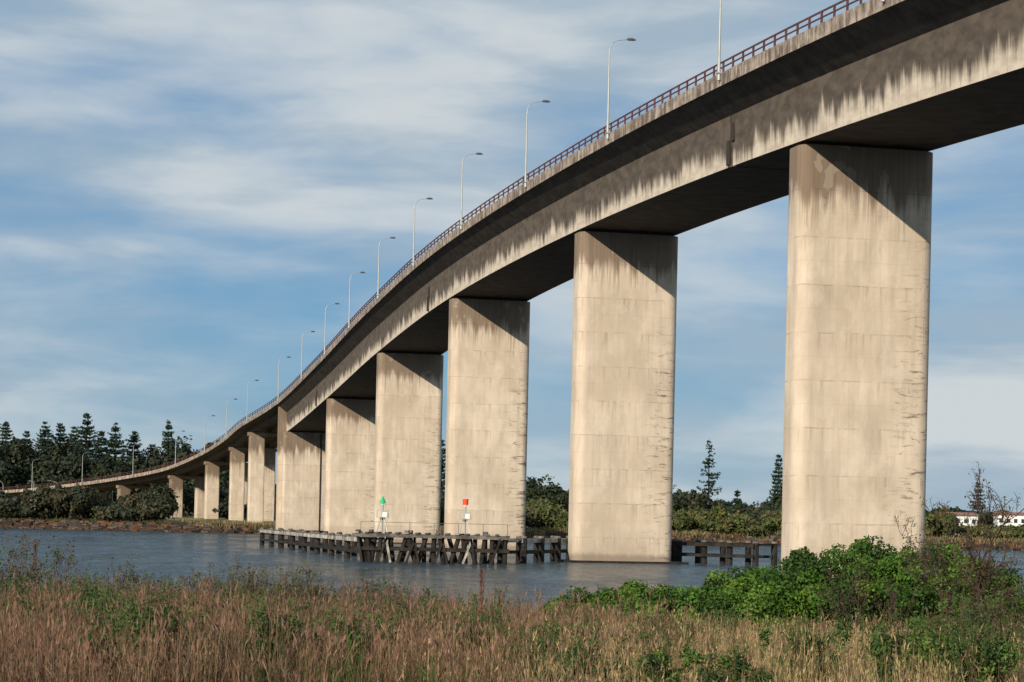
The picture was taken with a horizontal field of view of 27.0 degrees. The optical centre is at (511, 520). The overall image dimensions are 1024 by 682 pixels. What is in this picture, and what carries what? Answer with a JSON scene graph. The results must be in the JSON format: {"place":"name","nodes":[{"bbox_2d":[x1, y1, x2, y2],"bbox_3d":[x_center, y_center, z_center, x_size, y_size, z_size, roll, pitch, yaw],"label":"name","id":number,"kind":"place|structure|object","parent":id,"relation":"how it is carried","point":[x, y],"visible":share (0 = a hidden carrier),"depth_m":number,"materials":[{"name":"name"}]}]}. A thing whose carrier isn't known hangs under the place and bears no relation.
{"place":"outdoors","nodes":[
{"label":"outdoors","id":0,"kind":"place"},
{"bbox_2d":[497,590,503,613],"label":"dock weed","id":1,"kind":"object","parent":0,"point":[499,598],"visible":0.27,"depth_m":41.00,"materials":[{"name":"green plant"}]},
{"bbox_2d":[0,528,1023,633],"bbox_3d":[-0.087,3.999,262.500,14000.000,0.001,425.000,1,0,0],"label":"water","id":2,"kind":"structure","parent":0,"point":[172,553],"depth_m":179.16,"materials":[{"name":"blue liquid"}]},
{"bbox_2d":[259,521,777,565],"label":"timber pier fender","id":3,"kind":"object","parent":2,"relation":"in","point":[367,548],"visible":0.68,"depth_m":202.81,"materials":[{"name":"wood"}]},
{"bbox_2d":[376,497,388,531],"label":"navigation beacon","id":4,"kind":"object","parent":3,"relation":"on","point":[385,514],"visible":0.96,"depth_m":195.83,"materials":[{"name":"metal"}]},
{"bbox_2d":[459,499,470,533],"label":"navigation beacon","id":5,"kind":"object","parent":3,"relation":"on","point":[466,515],"visible":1,"depth_m":195.76,"materials":[{"name":"metal"}]},
{"bbox_2d":[0,0,1023,511],"label":"sky","id":6,"kind":"structure","parent":0,"point":[188,188],"materials":[{"name":"blue"}]},
{"bbox_2d":[5,512,1023,549],"bbox_3d":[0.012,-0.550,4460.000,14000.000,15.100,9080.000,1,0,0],"label":"ground","id":7,"kind":"structure","parent":0,"point":[192,518],"depth_m":493.12,"materials":[{"name":"soil"}]},
{"bbox_2d":[0,422,14,446],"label":"norfolk pine","id":8,"kind":"object","parent":7,"relation":"on","point":[6,425],"visible":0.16,"depth_m":699.26,"materials":[{"name":"green plant"}]},
{"bbox_2d":[0,536,32,598],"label":"bare twiggy shrub","id":9,"kind":"object","parent":7,"relation":"on","point":[10,563],"visible":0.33,"depth_m":42.16,"materials":[{"name":"green plant"}]},
{"bbox_2d":[0,533,47,599],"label":"bare twiggy shrub","id":10,"kind":"object","parent":7,"relation":"on","point":[35,562],"visible":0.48,"depth_m":40.97,"materials":[{"name":"green plant"}]},
{"bbox_2d":[22,431,36,450],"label":"norfolk pine","id":11,"kind":"object","parent":7,"relation":"on","point":[26,434],"visible":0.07,"depth_m":711.58,"materials":[{"name":"green plant"}]},
{"bbox_2d":[32,539,38,593],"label":"dock weed","id":12,"kind":"object","parent":7,"relation":"on","point":[35,560],"visible":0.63,"depth_m":41.00,"materials":[{"name":"brown plant"}]},
{"bbox_2d":[34,421,54,449],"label":"norfolk pine","id":13,"kind":"object","parent":7,"relation":"on","point":[43,435],"visible":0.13,"depth_m":699.43,"materials":[{"name":"green plant"}]},
{"bbox_2d":[1,521,94,605],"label":"bare twiggy shrub","id":14,"kind":"object","parent":7,"relation":"on","point":[54,562],"visible":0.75,"depth_m":39.91,"materials":[{"name":"green plant"}]},
{"bbox_2d":[49,422,69,450],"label":"norfolk pine","id":15,"kind":"object","parent":7,"relation":"on","point":[60,437],"visible":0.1,"depth_m":705.52,"materials":[{"name":"green plant"}]},
{"bbox_2d":[66,426,80,450],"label":"norfolk pine","id":16,"kind":"object","parent":7,"relation":"on","point":[71,435],"visible":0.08,"depth_m":715.42,"materials":[{"name":"green plant"}]},
{"bbox_2d":[66,413,102,460],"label":"norfolk pine","id":17,"kind":"object","parent":7,"relation":"on","point":[87,445],"visible":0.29,"depth_m":689.11,"materials":[{"name":"green plant"}]},
{"bbox_2d":[0,483,180,521],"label":"foreshore shrubs","id":18,"kind":"object","parent":7,"relation":"on","point":[155,501],"visible":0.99,"depth_m":469.20,"materials":[{"name":"green plant"}]},
{"bbox_2d":[91,431,110,458],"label":"norfolk pine","id":19,"kind":"object","parent":7,"relation":"on","point":[101,433],"visible":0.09,"depth_m":711.19,"materials":[{"name":"green plant"}]},
{"bbox_2d":[97,423,131,462],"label":"norfolk pine","id":20,"kind":"object","parent":7,"relation":"on","point":[115,452],"visible":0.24,"depth_m":695.11,"materials":[{"name":"green plant"}]},
{"bbox_2d":[0,435,229,514],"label":"distant tree row","id":21,"kind":"object","parent":7,"relation":"on","point":[59,465],"visible":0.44,"depth_m":673.91,"materials":[{"name":"green plant"}]},
{"bbox_2d":[105,552,161,601],"bbox_3d":[-7.433,1.524,42.006,1.110,1.795,0.790,1,0,16],"label":"bare twiggy shrub","id":22,"kind":"object","parent":7,"relation":"on","point":[134,580],"visible":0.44,"depth_m":42.03,"materials":[{"name":"green plant"}]},
{"bbox_2d":[122,431,151,470],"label":"norfolk pine","id":23,"kind":"object","parent":7,"relation":"on","point":[134,436],"visible":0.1,"depth_m":704.56,"materials":[{"name":"green plant"}]},
{"bbox_2d":[145,444,158,470],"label":"norfolk pine","id":24,"kind":"object","parent":7,"relation":"on","point":[150,445],"visible":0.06,"depth_m":711.39,"materials":[{"name":"green plant"}]},
{"bbox_2d":[158,420,174,465],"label":"norfolk pine","id":25,"kind":"object","parent":7,"relation":"on","point":[168,433],"visible":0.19,"depth_m":689.43,"materials":[{"name":"green plant"}]},
{"bbox_2d":[177,568,225,598],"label":"bare twiggy shrub","id":26,"kind":"object","parent":7,"relation":"on","point":[199,573],"visible":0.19,"depth_m":42.88,"materials":[{"name":"green plant"}]},
{"bbox_2d":[227,552,272,604],"bbox_3d":[-5.392,1.551,42.987,1.180,1.824,0.904,1,0,0],"label":"bare twiggy shrub","id":27,"kind":"object","parent":7,"relation":"on","point":[249,580],"visible":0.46,"depth_m":42.99,"materials":[{"name":"green plant"}]},
{"bbox_2d":[281,560,324,611],"bbox_3d":[-4.136,1.624,42.957,0.873,1.671,1.214,1,0,-21],"label":"bare twiggy shrub","id":28,"kind":"object","parent":7,"relation":"on","point":[310,571],"visible":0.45,"depth_m":42.95,"materials":[{"name":"green plant"}]},
{"bbox_2d":[182,484,444,517],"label":"distant tree row","id":29,"kind":"object","parent":7,"relation":"on","point":[188,498],"visible":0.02,"depth_m":603.33,"materials":[{"name":"green plant"}]},
{"bbox_2d":[213,494,444,519],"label":"foreshore shrubs","id":30,"kind":"object","parent":7,"relation":"on","point":[223,505],"visible":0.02,"depth_m":544.52,"materials":[{"name":"green plant"}]},
{"bbox_2d":[360,567,416,615],"bbox_3d":[-2.518,1.723,42.942,1.215,1.577,1.088,1,0,0],"label":"bare twiggy shrub","id":31,"kind":"object","parent":7,"relation":"on","point":[376,583],"visible":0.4,"depth_m":43.04,"materials":[{"name":"green plant"}]},
{"bbox_2d":[398,585,457,612],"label":"bare twiggy shrub","id":32,"kind":"object","parent":7,"relation":"on","point":[426,593],"visible":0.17,"depth_m":42.00,"materials":[{"name":"green plant"}]},
{"bbox_2d":[441,440,445,493],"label":"norfolk pine","id":33,"kind":"object","parent":7,"relation":"on","point":[443,465],"visible":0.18,"depth_m":639.21,"materials":[{"name":"green plant"}]},
{"bbox_2d":[479,568,484,611],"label":"dock weed","id":34,"kind":"object","parent":7,"relation":"on","point":[481,579],"visible":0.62,"depth_m":40.00,"materials":[{"name":"brown plant"}]},
{"bbox_2d":[444,474,568,511],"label":"distant tree row","id":35,"kind":"object","parent":7,"relation":"on","point":[554,493],"visible":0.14,"depth_m":542.72,"materials":[{"name":"green plant"}]},
{"bbox_2d":[0,556,1023,681],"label":"leafy weeds","id":36,"kind":"object","parent":7,"relation":"on","point":[1001,656],"visible":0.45,"depth_m":23.82,"materials":[{"name":"green plant"}]},
{"bbox_2d":[0,0,1023,580],"bbox_3d":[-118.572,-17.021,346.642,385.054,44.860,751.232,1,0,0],"label":"concrete road bridge","id":37,"kind":"structure","parent":7,"relation":"on","point":[840,126],"depth_m":206.10,"materials":[{"name":"concrete"}]},
{"bbox_2d":[82,452,90,483],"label":"street lamp","id":38,"kind":"object","parent":37,"relation":"on","point":[82,467],"visible":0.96,"depth_m":616.17,"materials":[{"name":"metal"}]},
{"bbox_2d":[174,431,184,465],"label":"street lamp","id":39,"kind":"object","parent":37,"relation":"on","point":[175,449],"visible":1,"depth_m":564.81,"materials":[{"name":"metal"}]},
{"bbox_2d":[225,398,236,437],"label":"street lamp","id":40,"kind":"object","parent":37,"relation":"on","point":[226,417],"visible":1,"depth_m":505.99,"materials":[{"name":"metal"}]},
{"bbox_2d":[246,380,258,420],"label":"street lamp","id":41,"kind":"object","parent":37,"relation":"on","point":[247,400],"visible":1,"depth_m":474.57,"materials":[{"name":"metal"}]},
{"bbox_2d":[277,356,290,400],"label":"street lamp","id":42,"kind":"object","parent":37,"relation":"on","point":[278,378],"visible":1,"depth_m":444.80,"materials":[{"name":"metal"}]},
{"bbox_2d":[300,331,314,378],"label":"street lamp","id":43,"kind":"object","parent":37,"relation":"on","point":[301,355],"visible":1,"depth_m":413.78,"materials":[{"name":"metal"}]},
{"bbox_2d":[323,303,338,354],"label":"street lamp","id":44,"kind":"object","parent":37,"relation":"on","point":[324,351],"visible":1,"depth_m":382.61,"materials":[{"name":"metal"}]},
{"bbox_2d":[348,272,364,327],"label":"street lamp","id":45,"kind":"object","parent":37,"relation":"on","point":[349,302],"visible":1,"depth_m":351.35,"materials":[{"name":"metal"}]},
{"bbox_2d":[377,237,394,298],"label":"street lamp","id":46,"kind":"object","parent":37,"relation":"on","point":[378,268],"visible":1,"depth_m":320.05,"materials":[{"name":"metal"}]},
{"bbox_2d":[412,197,432,265],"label":"street lamp","id":47,"kind":"object","parent":37,"relation":"on","point":[430,198],"visible":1,"depth_m":288.72,"materials":[{"name":"metal"}]},
{"bbox_2d":[459,153,482,228],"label":"street lamp","id":48,"kind":"object","parent":37,"relation":"on","point":[460,224],"visible":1,"depth_m":257.28,"materials":[{"name":"metal"}]},
{"bbox_2d":[523,100,549,186],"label":"street lamp","id":49,"kind":"object","parent":37,"relation":"on","point":[525,175],"visible":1,"depth_m":225.96,"materials":[{"name":"metal"}]},
{"bbox_2d":[605,38,635,138],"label":"street lamp","id":50,"kind":"object","parent":37,"relation":"on","point":[607,132],"visible":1,"depth_m":194.74,"materials":[{"name":"metal"}]},
{"bbox_2d":[716,0,721,80],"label":"street lamp","id":51,"kind":"object","parent":37,"relation":"on","point":[718,72],"visible":1,"depth_m":163.44,"materials":[{"name":"metal"}]},
{"bbox_2d":[0,563,1023,681],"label":"meadow grass","id":52,"kind":"structure","parent":7,"relation":"on","point":[37,654],"depth_m":23.02,"materials":[{"name":"brown plant"}]},
{"bbox_2d":[0,518,1023,549],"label":"shore rocks","id":53,"kind":"object","parent":7,"relation":"on","point":[72,524],"visible":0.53,"depth_m":460.27,"materials":[{"name":"stone"}]},
{"bbox_2d":[0,516,1023,547],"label":"shore reeds","id":54,"kind":"object","parent":7,"relation":"on","point":[535,530],"visible":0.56,"depth_m":462.93,"materials":[{"name":"brown plant"}]},
{"bbox_2d":[440,498,781,536],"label":"foreshore shrubs","id":55,"kind":"object","parent":7,"relation":"on","point":[545,513],"visible":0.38,"depth_m":468.34,"materials":[{"name":"green plant"}]},
{"bbox_2d":[697,440,721,498],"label":"norfolk pine","id":56,"kind":"object","parent":7,"relation":"on","point":[708,474],"visible":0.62,"depth_m":599.65,"materials":[{"name":"green plant"}]},
{"bbox_2d":[672,485,781,529],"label":"distant tree row","id":57,"kind":"object","parent":7,"relation":"on","point":[687,500],"visible":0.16,"depth_m":545.17,"materials":[{"name":"green plant"}]},
{"bbox_2d":[731,490,742,505],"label":"norfolk pine","id":58,"kind":"object","parent":7,"relation":"on","point":[737,501],"visible":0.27,"depth_m":609.54,"materials":[{"name":"green plant"}]},
{"bbox_2d":[524,535,1023,636],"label":"green coastal bush","id":59,"kind":"object","parent":7,"relation":"on","point":[763,592],"visible":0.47,"depth_m":46.04,"materials":[{"name":"green plant"}]},
{"bbox_2d":[768,454,782,498],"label":"norfolk pine","id":60,"kind":"object","parent":7,"relation":"on","point":[777,487],"visible":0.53,"depth_m":599.50,"materials":[{"name":"green plant"}]},
{"bbox_2d":[804,556,874,645],"bbox_3d":[6.717,1.761,43.525,1.497,2.098,2.267,1,0,0],"label":"bare twiggy shrub","id":61,"kind":"object","parent":7,"relation":"on","point":[852,589],"visible":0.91,"depth_m":43.56,"materials":[{"name":"green plant"}]},
{"bbox_2d":[869,573,929,634],"bbox_3d":[7.817,1.889,43.009,1.154,1.797,1.298,1,0,0],"label":"bare twiggy shrub","id":62,"kind":"object","parent":7,"relation":"on","point":[893,595],"visible":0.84,"depth_m":42.84,"materials":[{"name":"green plant"}]},
{"bbox_2d":[889,496,996,617],"bbox_3d":[8.368,1.125,42.188,1.673,3.216,2.157,1,0,-32],"label":"bare twiggy shrub","id":63,"kind":"object","parent":7,"relation":"on","point":[943,563],"visible":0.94,"depth_m":42.08,"materials":[{"name":"brown plant"}]},
{"bbox_2d":[925,506,962,538],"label":"foreshore shrubs","id":64,"kind":"object","parent":7,"relation":"on","point":[930,523],"visible":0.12,"depth_m":467.75,"materials":[{"name":"green plant"}]},
{"bbox_2d":[925,506,1007,524],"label":"distant tree row","id":65,"kind":"object","parent":7,"relation":"on","point":[956,509],"visible":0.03,"depth_m":627.28,"materials":[{"name":"green plant"}]},
{"bbox_2d":[928,461,1023,623],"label":"bare twiggy shrub","id":66,"kind":"object","parent":7,"relation":"on","point":[987,570],"visible":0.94,"depth_m":41.84,"materials":[{"name":"brown plant"}]},
{"bbox_2d":[968,483,988,512],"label":"norfolk pine","id":67,"kind":"object","parent":7,"relation":"on","point":[975,508],"visible":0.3,"depth_m":759.58,"materials":[{"name":"green plant"}]},
{"bbox_2d":[948,543,1023,637],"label":"bare twiggy shrub","id":68,"kind":"object","parent":7,"relation":"on","point":[1007,594],"visible":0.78,"depth_m":41.53,"materials":[{"name":"plant"}]},
{"bbox_2d":[950,523,1023,539],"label":"foreshore shrubs","id":69,"kind":"object","parent":7,"relation":"on","point":[1015,531],"visible":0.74,"depth_m":470.50,"materials":[{"name":"green plant"}]},
{"bbox_2d":[893,596,987,668],"bbox_3d":[5.306,1.532,26.095,0.950,1.241,1.263,1,0,41],"label":"bare twiggy shrub","id":70,"kind":"object","parent":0,"point":[952,621],"visible":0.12,"depth_m":25.99,"materials":[{"name":"green plant"}]},
{"bbox_2d":[956,515,977,526],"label":"walls","id":71,"kind":"structure","parent":0,"point":[961,517],"depth_m":585.65,"materials":[{"name":"white paint"}]},
{"bbox_2d":[947,512,979,515],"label":"roof","id":72,"kind":"structure","parent":71,"relation":"on","point":[965,513],"depth_m":587.92,"materials":[{"name":"red tile"}]},
{"bbox_2d":[959,595,1023,660],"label":"bare twiggy shrub","id":73,"kind":"object","parent":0,"point":[1008,629],"visible":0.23,"depth_m":26.93,"materials":[{"name":"green plant"}]},
{"bbox_2d":[993,515,1023,526],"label":"walls","id":74,"kind":"structure","parent":0,"point":[1019,517],"depth_m":595.51,"materials":[{"name":"white paint"}]},
{"bbox_2d":[992,512,1023,514],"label":"roof","id":75,"kind":"structure","parent":74,"relation":"on","point":[1020,513],"depth_m":597.54,"materials":[{"name":"red tile"}]},
{"bbox_2d":[999,519,1023,522],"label":"windows","id":76,"kind":"structure","parent":74,"relation":"attached to","point":[1015,520],"depth_m":595.37,"materials":[{"name":"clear glass"}]}
]}

